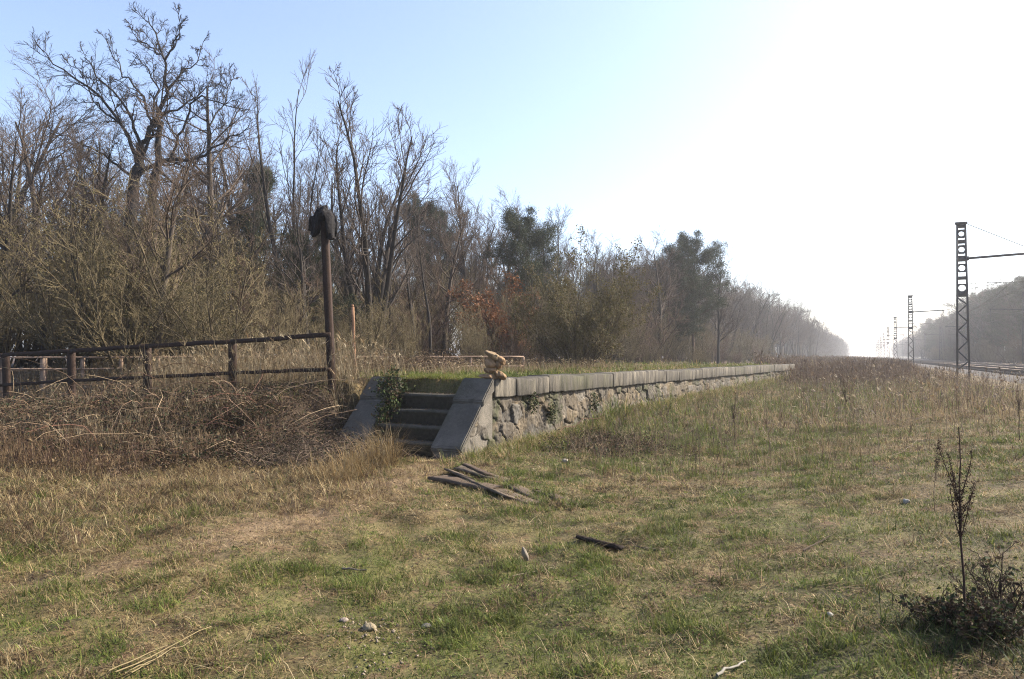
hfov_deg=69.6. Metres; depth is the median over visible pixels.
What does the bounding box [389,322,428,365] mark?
leafy shrub
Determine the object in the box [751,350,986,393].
dead weeds
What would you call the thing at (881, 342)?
lattice mast
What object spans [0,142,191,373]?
leafy shrub
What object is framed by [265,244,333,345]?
bare shrub
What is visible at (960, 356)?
bare shrub
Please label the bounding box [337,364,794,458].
platform wall
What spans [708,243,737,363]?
bare tree
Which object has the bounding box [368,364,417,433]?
ivy
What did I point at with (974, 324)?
overhead wire
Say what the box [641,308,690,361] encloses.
bare shrub
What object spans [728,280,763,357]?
bare tree
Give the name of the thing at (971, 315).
pine tree
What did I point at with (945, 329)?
bare tree
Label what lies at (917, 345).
bare tree
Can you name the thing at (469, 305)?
bare shrub
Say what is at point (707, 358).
leafy shrub
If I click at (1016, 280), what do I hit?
pine tree
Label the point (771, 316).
bare tree
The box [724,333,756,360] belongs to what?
leafy shrub
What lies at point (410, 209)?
pine tree
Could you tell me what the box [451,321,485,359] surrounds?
bare shrub
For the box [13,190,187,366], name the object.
leafy shrub
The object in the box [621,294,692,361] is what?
bare shrub
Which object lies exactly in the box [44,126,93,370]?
slender tree
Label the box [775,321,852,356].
distant woods
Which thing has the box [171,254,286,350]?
leafy shrub
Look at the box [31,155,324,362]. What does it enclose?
leafy shrub
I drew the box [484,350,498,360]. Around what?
cairn stone
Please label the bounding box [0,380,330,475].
bramble thicket
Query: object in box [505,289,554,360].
bare shrub
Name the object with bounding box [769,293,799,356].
bare tree
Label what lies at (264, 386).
bramble thicket
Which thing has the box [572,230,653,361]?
bare tree
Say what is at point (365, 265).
bare tree
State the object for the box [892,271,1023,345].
overhead wire
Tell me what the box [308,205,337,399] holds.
tall post
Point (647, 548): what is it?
old plank
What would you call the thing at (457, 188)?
bare tree
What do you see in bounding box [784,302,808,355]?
bare tree
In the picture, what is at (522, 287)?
bare tree
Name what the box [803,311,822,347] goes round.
bare tree
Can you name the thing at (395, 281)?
bare tree
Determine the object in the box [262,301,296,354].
bare shrub
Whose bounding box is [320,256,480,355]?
bare shrub
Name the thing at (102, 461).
bramble thicket
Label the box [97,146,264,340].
bare tree
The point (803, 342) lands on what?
bare tree
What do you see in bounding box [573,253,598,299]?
slender tree
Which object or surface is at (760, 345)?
leafy shrub
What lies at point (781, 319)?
bare tree
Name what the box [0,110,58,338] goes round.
bare tree
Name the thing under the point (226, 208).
leafy shrub
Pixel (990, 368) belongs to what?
railway track
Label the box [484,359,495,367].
cairn stone
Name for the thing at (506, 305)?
bare shrub
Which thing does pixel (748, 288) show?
bare tree
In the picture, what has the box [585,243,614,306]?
slender tree
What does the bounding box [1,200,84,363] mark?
bare shrub
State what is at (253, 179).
slender tree
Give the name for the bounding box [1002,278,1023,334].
pine tree
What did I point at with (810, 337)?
bare tree
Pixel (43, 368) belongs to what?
concrete fence
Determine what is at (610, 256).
bare tree
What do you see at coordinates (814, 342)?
bare tree
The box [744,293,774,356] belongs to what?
bare tree
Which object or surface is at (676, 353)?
bare shrub
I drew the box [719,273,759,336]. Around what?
bare tree
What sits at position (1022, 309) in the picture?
lattice mast
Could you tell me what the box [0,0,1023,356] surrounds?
sky
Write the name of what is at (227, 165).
bare tree
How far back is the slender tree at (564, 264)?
42.84 m
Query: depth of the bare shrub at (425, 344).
30.60 m
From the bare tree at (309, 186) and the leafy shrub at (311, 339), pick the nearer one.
the leafy shrub at (311, 339)
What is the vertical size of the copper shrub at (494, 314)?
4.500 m
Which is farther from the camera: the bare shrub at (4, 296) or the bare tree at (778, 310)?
the bare tree at (778, 310)
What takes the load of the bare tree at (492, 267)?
on the ground at (506, 531)
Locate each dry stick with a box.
[342,567,366,570]
[716,660,745,676]
[803,534,831,550]
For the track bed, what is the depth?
41.13 m
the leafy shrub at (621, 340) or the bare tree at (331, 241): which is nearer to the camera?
the bare tree at (331, 241)
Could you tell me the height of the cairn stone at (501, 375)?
0.170 m
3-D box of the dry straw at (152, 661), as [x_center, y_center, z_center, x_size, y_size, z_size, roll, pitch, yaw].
[-1.821,1.639,3.810,0.026,0.047,0.376,-1,-2,31]
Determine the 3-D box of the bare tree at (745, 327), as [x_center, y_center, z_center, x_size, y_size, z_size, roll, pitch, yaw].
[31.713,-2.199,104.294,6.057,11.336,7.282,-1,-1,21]
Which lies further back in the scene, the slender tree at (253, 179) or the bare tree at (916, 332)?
the bare tree at (916, 332)
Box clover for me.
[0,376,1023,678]
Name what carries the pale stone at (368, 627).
on the ground at (506, 531)
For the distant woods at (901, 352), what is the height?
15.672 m
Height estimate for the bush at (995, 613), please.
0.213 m
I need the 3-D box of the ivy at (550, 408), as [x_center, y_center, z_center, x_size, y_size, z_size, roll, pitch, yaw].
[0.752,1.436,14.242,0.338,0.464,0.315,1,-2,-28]
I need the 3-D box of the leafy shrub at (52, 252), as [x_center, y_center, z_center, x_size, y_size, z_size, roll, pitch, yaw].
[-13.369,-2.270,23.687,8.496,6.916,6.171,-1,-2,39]
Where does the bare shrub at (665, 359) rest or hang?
on the ground at (506, 531)
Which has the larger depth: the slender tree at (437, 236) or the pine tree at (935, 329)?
the pine tree at (935, 329)
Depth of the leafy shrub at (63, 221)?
31.97 m
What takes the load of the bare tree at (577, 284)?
on the ground at (506, 531)
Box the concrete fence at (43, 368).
[0,356,524,400]
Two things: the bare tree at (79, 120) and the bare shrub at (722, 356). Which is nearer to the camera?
the bare tree at (79, 120)
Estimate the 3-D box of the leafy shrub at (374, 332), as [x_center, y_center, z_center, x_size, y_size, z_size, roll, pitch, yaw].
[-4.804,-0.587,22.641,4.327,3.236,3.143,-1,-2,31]
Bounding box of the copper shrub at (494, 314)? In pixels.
[445,270,540,357]
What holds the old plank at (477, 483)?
on the old plank at (463, 482)
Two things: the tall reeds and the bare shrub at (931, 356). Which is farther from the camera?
the bare shrub at (931, 356)
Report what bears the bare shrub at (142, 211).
on the ground at (506, 531)
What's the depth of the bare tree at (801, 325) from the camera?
177.07 m
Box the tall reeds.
[113,324,416,425]
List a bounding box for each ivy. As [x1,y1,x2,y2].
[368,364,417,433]
[526,391,540,413]
[545,402,559,424]
[589,393,600,411]
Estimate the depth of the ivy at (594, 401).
16.07 m
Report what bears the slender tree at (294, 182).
on the ground at (506, 531)
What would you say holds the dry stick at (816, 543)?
on the ground at (506, 531)
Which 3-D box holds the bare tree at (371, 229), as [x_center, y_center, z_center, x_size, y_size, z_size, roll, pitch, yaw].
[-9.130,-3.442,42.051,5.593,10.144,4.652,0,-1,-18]
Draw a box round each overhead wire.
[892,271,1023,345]
[900,312,1021,346]
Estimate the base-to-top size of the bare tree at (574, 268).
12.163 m
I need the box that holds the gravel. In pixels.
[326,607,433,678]
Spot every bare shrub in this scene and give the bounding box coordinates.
[0,190,30,304]
[0,207,62,346]
[0,214,68,367]
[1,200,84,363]
[30,176,246,272]
[75,187,220,261]
[140,194,319,355]
[169,212,285,283]
[170,236,341,352]
[186,212,333,317]
[220,235,336,355]
[240,273,348,360]
[262,226,365,342]
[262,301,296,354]
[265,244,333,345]
[271,249,374,350]
[286,304,386,349]
[318,249,414,348]
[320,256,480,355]
[356,260,484,359]
[374,304,446,357]
[375,296,443,355]
[392,260,489,355]
[395,266,460,359]
[395,284,462,354]
[415,272,534,357]
[443,303,510,358]
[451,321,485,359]
[458,321,503,363]
[459,283,541,357]
[460,261,568,355]
[472,280,583,359]
[484,323,532,362]
[490,284,553,360]
[498,337,537,359]
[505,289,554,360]
[518,341,549,363]
[546,290,627,362]
[614,342,639,362]
[617,291,663,362]
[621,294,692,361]
[638,343,654,362]
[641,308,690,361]
[646,317,670,362]
[658,349,676,363]
[663,324,694,361]
[676,319,712,360]
[687,324,716,356]
[712,321,738,361]
[716,350,727,363]
[720,327,758,362]
[724,353,735,363]
[732,350,742,363]
[744,333,776,357]
[745,337,768,358]
[746,329,767,361]
[922,345,941,359]
[922,348,936,359]
[951,342,967,360]
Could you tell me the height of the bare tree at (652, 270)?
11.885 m
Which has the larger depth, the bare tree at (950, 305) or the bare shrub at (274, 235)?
the bare tree at (950, 305)
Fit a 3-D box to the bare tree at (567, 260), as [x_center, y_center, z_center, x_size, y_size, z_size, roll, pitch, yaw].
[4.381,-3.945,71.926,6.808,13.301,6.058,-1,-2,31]
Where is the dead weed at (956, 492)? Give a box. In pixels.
[937,427,977,618]
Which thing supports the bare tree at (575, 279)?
on the ground at (506, 531)
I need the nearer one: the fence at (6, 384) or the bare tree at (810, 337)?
the fence at (6, 384)
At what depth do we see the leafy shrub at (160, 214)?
32.72 m
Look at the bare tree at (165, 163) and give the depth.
41.01 m
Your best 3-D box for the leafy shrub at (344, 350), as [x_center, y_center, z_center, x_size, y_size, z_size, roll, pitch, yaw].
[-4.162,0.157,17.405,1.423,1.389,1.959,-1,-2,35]
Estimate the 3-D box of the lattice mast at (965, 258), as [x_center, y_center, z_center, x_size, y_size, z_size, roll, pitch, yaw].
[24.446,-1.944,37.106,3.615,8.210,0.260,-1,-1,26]
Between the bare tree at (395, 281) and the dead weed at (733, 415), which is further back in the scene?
the bare tree at (395, 281)
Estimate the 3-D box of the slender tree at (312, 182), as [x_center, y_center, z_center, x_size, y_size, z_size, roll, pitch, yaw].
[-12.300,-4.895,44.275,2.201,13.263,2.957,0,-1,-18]
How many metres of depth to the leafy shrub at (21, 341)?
24.53 m
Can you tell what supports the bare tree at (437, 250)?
on the ground at (506, 531)
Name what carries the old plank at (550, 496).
on the ground at (506, 531)
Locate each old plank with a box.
[428,475,503,490]
[444,468,516,499]
[453,465,511,481]
[462,463,494,476]
[495,488,540,504]
[509,484,544,500]
[532,489,580,505]
[574,534,625,549]
[636,546,663,550]
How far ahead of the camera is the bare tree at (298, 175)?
41.69 m
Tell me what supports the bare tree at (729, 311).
on the ground at (506, 531)
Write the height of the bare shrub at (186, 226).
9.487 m
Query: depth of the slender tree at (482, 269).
36.02 m
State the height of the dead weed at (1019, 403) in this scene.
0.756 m
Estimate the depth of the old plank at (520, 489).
8.42 m
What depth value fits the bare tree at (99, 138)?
30.88 m
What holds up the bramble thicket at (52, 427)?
on the ground at (506, 531)
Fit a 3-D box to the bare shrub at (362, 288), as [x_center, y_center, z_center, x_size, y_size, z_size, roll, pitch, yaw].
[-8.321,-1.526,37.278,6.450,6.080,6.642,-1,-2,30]
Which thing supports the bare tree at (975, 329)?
on the ground at (506, 531)
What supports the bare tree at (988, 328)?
on the ground at (506, 531)
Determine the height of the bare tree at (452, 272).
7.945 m
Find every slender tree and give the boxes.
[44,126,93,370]
[188,138,241,355]
[226,71,297,348]
[237,148,284,355]
[265,49,333,351]
[289,153,322,250]
[382,202,425,354]
[405,203,437,355]
[426,193,463,349]
[458,200,490,350]
[548,240,574,357]
[552,231,574,357]
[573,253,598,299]
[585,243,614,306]
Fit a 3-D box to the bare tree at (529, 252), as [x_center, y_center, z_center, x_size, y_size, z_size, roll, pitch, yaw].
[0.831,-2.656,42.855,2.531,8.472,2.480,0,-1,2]
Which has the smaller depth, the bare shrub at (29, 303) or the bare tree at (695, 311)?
the bare shrub at (29, 303)
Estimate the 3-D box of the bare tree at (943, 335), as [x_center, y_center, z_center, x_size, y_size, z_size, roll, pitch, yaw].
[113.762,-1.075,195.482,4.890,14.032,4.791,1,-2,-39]
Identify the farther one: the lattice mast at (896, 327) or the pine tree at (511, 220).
the lattice mast at (896, 327)
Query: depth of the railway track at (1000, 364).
76.75 m
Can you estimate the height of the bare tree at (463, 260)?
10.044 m
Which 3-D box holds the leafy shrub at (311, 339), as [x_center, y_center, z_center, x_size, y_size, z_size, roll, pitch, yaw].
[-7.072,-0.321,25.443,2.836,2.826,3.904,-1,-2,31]
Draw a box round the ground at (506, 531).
[0,357,1023,678]
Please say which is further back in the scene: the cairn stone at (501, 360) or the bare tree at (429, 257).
the bare tree at (429, 257)
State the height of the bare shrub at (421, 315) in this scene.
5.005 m
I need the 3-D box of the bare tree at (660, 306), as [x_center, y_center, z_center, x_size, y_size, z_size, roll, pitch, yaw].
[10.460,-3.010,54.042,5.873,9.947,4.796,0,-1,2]
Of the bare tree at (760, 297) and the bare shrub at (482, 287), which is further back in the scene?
the bare tree at (760, 297)
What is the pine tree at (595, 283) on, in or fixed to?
on the ground at (506, 531)
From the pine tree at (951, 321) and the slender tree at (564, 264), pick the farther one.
the pine tree at (951, 321)
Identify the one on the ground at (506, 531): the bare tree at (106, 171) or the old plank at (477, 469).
the bare tree at (106, 171)
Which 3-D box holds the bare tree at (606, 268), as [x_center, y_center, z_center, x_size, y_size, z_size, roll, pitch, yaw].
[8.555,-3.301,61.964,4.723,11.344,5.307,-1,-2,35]
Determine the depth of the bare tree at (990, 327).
126.87 m
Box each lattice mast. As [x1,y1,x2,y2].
[880,337,887,351]
[883,333,894,350]
[887,327,903,357]
[893,317,916,358]
[907,295,943,362]
[924,326,941,359]
[945,315,967,360]
[955,221,1023,376]
[989,292,1023,363]
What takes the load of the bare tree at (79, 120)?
on the ground at (506, 531)
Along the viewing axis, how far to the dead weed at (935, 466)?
6.17 m
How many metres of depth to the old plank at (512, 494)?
8.19 m
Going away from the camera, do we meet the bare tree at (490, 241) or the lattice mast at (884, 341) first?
the bare tree at (490, 241)
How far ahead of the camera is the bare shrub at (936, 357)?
196.96 m
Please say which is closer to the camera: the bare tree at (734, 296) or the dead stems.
the dead stems
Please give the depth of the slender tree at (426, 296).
28.01 m
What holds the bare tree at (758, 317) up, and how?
on the ground at (506, 531)
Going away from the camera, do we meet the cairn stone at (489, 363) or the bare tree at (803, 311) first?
the cairn stone at (489, 363)
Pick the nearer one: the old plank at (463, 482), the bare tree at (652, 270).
the old plank at (463, 482)
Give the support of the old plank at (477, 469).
on the old plank at (466, 469)
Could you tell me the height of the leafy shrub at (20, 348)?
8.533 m
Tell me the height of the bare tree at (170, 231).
7.113 m
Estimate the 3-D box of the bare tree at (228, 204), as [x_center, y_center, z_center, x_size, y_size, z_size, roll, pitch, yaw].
[-13.149,-4.375,33.718,6.935,11.610,5.664,0,-1,-20]
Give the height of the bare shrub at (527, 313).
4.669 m
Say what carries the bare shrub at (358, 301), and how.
on the ground at (506, 531)
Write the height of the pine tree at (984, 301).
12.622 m
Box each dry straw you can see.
[108,645,166,670]
[115,626,211,672]
[125,640,191,673]
[131,650,169,672]
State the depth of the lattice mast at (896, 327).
127.70 m
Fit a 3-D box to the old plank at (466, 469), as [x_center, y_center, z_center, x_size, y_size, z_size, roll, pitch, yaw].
[-0.401,1.759,9.634,0.143,0.034,1.374,-12,6,-30]
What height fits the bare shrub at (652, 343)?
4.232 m
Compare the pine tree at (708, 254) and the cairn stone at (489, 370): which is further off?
the pine tree at (708, 254)
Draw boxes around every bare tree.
[0,41,125,267]
[0,78,123,367]
[0,87,85,321]
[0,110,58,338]
[0,115,125,245]
[0,190,46,238]
[3,114,125,243]
[14,0,264,355]
[16,111,125,256]
[38,106,164,353]
[51,171,203,274]
[87,103,242,366]
[94,34,303,304]
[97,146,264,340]
[104,117,212,225]
[110,118,233,236]
[146,118,292,292]
[163,159,282,276]
[176,107,291,256]
[196,127,285,255]
[257,179,360,352]
[270,195,369,341]
[271,151,328,272]
[284,154,339,313]
[286,61,448,359]
[313,181,410,333]
[330,195,400,325]
[360,207,433,353]
[368,224,467,311]
[376,182,422,272]
[401,190,500,355]
[407,201,486,354]
[430,156,486,361]
[439,184,482,331]
[465,186,551,302]
[465,190,540,346]
[465,195,513,289]
[472,251,505,306]
[486,205,550,359]
[491,264,561,360]
[510,223,545,289]
[534,203,583,362]
[548,232,590,302]
[550,258,590,357]
[562,269,588,294]
[563,256,619,292]
[569,247,583,289]
[570,233,628,298]
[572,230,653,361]
[580,244,640,362]
[582,234,640,362]
[616,233,693,357]
[622,242,646,316]
[628,251,683,361]
[631,247,655,279]
[633,226,668,360]
[636,260,674,316]
[642,246,695,362]
[675,258,710,360]
[697,270,737,358]
[698,281,740,358]
[701,269,717,348]
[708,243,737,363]
[708,281,755,343]
[709,292,754,359]
[710,274,751,354]
[710,286,749,336]
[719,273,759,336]
[727,284,757,355]
[728,270,762,334]
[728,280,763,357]
[739,293,775,336]
[742,282,763,338]
[743,282,774,331]
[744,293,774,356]
[746,277,782,360]
[747,299,789,352]
[749,298,783,356]
[753,290,788,357]
[753,297,793,349]
[762,292,790,352]
[768,298,794,357]
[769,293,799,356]
[775,315,804,356]
[780,299,803,347]
[784,299,811,354]
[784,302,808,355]
[785,295,810,358]
[789,296,812,346]
[790,317,817,356]
[791,307,814,354]
[799,316,811,356]
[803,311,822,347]
[805,327,818,355]
[806,312,818,356]
[808,311,827,347]
[812,312,827,355]
[907,322,923,349]
[916,339,928,358]
[932,311,946,360]
[938,290,971,361]
[940,318,952,360]
[944,311,955,359]
[946,282,991,360]
[947,319,971,360]
[949,304,971,360]
[950,281,1000,361]
[974,278,1009,348]
[976,293,1014,347]
[977,300,1015,362]
[981,267,1023,342]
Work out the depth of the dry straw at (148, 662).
3.74 m
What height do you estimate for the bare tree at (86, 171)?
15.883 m
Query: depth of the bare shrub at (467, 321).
30.40 m
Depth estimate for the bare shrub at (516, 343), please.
27.82 m
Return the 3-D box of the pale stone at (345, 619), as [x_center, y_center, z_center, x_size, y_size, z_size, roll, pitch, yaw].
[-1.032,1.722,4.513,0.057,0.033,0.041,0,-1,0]
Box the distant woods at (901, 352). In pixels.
[889,330,930,357]
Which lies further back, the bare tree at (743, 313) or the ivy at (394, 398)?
the bare tree at (743, 313)
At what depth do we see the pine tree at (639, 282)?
71.59 m
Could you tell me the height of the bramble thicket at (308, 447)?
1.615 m
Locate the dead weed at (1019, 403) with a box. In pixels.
[1016,386,1020,437]
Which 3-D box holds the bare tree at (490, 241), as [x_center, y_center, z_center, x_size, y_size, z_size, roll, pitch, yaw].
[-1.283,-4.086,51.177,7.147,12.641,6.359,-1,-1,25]
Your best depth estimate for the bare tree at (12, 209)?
33.28 m
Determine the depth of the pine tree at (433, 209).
46.20 m
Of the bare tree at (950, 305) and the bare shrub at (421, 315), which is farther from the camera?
the bare tree at (950, 305)
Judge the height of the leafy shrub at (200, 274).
6.583 m
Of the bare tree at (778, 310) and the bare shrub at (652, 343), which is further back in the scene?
the bare tree at (778, 310)
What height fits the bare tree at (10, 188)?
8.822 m
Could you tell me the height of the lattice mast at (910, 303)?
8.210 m
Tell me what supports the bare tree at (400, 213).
on the ground at (506, 531)
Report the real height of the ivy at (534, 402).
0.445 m
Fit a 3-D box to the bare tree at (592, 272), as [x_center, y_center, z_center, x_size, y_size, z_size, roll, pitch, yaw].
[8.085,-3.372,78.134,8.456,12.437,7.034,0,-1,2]
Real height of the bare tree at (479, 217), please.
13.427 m
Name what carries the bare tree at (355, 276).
on the ground at (506, 531)
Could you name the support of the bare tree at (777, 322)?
on the ground at (506, 531)
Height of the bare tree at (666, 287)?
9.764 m
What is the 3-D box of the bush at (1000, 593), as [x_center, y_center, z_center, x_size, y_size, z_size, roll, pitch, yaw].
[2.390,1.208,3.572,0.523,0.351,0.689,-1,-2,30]
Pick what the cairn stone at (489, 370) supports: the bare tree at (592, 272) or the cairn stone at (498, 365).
the cairn stone at (498, 365)
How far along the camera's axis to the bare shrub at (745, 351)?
87.16 m
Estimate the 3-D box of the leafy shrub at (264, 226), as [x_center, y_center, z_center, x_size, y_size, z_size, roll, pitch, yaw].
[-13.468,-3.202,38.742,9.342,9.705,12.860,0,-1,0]
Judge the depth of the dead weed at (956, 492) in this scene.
3.48 m
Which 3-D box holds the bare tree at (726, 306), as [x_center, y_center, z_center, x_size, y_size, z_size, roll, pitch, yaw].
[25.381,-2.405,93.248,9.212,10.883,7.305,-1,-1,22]
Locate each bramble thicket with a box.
[0,357,359,462]
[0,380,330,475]
[0,429,230,479]
[2,379,349,443]
[169,370,416,481]
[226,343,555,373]
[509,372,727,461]
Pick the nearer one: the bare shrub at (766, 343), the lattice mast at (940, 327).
the bare shrub at (766, 343)
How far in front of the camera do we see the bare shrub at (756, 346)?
96.40 m
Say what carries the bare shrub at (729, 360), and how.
on the ground at (506, 531)
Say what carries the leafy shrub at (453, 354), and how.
on the ground at (506, 531)
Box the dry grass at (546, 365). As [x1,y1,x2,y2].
[0,348,1023,490]
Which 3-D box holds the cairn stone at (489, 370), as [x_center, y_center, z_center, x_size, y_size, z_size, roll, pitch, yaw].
[-0.362,0.530,12.611,0.256,0.113,0.201,0,-1,0]
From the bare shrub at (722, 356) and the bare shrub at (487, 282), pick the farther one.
the bare shrub at (722, 356)
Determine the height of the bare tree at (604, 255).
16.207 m
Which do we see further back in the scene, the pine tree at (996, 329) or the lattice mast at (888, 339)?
the lattice mast at (888, 339)
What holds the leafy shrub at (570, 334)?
on the ground at (506, 531)
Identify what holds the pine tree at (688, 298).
on the ground at (506, 531)
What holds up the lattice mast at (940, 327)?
on the ground at (506, 531)
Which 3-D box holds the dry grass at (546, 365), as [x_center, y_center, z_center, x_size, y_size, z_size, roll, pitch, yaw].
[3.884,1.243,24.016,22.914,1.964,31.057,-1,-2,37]
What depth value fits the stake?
15.50 m
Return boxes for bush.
[886,589,961,624]
[926,582,1016,636]
[939,596,1023,650]
[943,541,1023,623]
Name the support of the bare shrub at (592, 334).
on the ground at (506, 531)
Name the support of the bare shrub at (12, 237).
on the ground at (506, 531)
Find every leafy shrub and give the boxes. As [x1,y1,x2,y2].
[0,137,222,365]
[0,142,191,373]
[0,155,223,367]
[0,161,193,367]
[0,223,63,364]
[1,160,274,362]
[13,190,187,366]
[26,154,339,289]
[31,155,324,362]
[42,211,236,373]
[51,178,236,366]
[61,170,371,351]
[99,205,240,358]
[108,219,347,370]
[111,161,270,275]
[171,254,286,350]
[192,180,332,358]
[266,307,364,353]
[298,288,395,355]
[304,272,427,359]
[305,322,376,364]
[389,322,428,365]
[391,264,524,355]
[506,224,665,366]
[567,275,640,362]
[700,351,713,363]
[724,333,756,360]
[744,331,768,357]
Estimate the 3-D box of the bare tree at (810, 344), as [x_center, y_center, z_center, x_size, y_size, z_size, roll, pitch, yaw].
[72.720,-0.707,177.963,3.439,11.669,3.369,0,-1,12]
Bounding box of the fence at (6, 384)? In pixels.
[0,332,330,402]
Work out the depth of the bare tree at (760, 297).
136.35 m
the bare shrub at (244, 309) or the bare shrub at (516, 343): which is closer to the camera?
the bare shrub at (244, 309)
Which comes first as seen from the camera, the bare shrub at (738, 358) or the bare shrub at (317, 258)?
the bare shrub at (317, 258)
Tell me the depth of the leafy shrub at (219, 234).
31.13 m
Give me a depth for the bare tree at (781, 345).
134.39 m
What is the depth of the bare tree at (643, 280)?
64.95 m
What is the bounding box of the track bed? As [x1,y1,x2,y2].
[914,363,1023,382]
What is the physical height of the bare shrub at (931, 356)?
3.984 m
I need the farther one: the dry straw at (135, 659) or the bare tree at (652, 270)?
the bare tree at (652, 270)
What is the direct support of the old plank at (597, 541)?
on the ground at (506, 531)
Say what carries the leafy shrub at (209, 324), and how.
on the ground at (506, 531)
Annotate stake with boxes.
[351,304,355,373]
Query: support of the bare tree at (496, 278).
on the ground at (506, 531)
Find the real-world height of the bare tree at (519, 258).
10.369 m
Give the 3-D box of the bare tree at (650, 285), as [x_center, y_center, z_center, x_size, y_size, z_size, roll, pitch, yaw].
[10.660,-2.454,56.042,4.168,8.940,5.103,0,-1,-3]
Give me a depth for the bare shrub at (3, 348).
22.71 m
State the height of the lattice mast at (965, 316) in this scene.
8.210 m
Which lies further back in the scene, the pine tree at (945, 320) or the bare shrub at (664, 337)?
the pine tree at (945, 320)
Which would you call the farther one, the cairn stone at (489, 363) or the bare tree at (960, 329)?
the bare tree at (960, 329)
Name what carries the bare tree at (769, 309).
on the ground at (506, 531)
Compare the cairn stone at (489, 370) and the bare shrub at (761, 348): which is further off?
the bare shrub at (761, 348)
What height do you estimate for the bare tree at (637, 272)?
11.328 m
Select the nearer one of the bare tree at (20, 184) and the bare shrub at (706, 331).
the bare tree at (20, 184)
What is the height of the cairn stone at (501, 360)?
0.165 m
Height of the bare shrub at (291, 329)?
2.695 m
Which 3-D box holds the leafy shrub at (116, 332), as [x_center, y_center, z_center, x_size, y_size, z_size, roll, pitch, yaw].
[-9.375,-1.246,18.857,4.562,4.479,6.280,1,-2,-38]
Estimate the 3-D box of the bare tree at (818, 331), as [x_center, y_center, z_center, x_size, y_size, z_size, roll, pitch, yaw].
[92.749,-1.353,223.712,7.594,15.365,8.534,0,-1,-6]
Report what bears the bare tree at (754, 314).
on the ground at (506, 531)
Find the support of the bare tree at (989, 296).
on the ground at (506, 531)
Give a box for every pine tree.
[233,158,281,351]
[400,192,442,319]
[401,197,472,305]
[474,202,569,318]
[577,270,632,312]
[616,268,649,306]
[636,242,706,361]
[663,228,734,357]
[918,318,934,349]
[921,327,940,351]
[922,319,943,350]
[940,314,961,347]
[948,305,965,327]
[955,291,987,346]
[971,289,1003,361]
[975,285,1023,345]
[980,286,1023,363]
[996,276,1023,339]
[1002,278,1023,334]
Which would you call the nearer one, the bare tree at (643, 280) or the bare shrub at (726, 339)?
the bare tree at (643, 280)
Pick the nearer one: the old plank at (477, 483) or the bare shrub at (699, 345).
the old plank at (477, 483)
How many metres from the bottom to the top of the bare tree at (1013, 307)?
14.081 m
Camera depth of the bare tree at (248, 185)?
48.62 m
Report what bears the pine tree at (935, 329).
on the ground at (506, 531)
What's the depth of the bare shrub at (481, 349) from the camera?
23.26 m
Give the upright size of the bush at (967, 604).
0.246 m
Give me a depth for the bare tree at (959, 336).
167.10 m
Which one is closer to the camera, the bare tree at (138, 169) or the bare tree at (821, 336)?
the bare tree at (138, 169)
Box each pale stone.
[339,617,348,622]
[363,623,376,630]
[421,623,431,627]
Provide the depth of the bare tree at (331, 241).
33.94 m
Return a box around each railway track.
[894,358,1023,367]
[900,359,1023,375]
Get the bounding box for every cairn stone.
[478,373,497,378]
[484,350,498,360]
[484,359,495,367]
[484,368,497,373]
[494,371,506,379]
[495,361,501,369]
[498,356,505,364]
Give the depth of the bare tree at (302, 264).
24.02 m
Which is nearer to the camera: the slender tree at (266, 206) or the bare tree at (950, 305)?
the slender tree at (266, 206)
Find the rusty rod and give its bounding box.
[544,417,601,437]
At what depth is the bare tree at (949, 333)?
178.25 m
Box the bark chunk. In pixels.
[521,547,528,560]
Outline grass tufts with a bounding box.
[0,371,1023,678]
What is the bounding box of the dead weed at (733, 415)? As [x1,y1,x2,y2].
[730,398,736,445]
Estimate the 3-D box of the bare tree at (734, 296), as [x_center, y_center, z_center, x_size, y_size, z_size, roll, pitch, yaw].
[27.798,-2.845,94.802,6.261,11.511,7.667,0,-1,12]
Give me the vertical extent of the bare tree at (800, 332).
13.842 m
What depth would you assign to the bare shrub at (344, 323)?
30.88 m
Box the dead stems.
[0,371,1023,678]
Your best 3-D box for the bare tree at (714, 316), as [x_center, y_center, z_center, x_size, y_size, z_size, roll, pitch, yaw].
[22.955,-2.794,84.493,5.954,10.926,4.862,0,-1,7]
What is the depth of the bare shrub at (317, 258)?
27.25 m
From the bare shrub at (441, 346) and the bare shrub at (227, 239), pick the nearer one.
the bare shrub at (227, 239)
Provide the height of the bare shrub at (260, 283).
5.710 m
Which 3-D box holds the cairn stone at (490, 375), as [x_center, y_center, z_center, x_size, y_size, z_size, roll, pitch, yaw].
[-0.416,0.632,12.610,0.284,0.106,0.270,-1,-2,40]
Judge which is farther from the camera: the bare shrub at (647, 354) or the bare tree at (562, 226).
the bare tree at (562, 226)
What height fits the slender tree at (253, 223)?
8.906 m
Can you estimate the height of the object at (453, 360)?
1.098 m
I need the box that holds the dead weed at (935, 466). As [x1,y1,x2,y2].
[933,443,939,510]
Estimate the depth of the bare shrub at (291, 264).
36.84 m
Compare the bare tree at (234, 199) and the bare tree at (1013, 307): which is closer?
the bare tree at (234, 199)

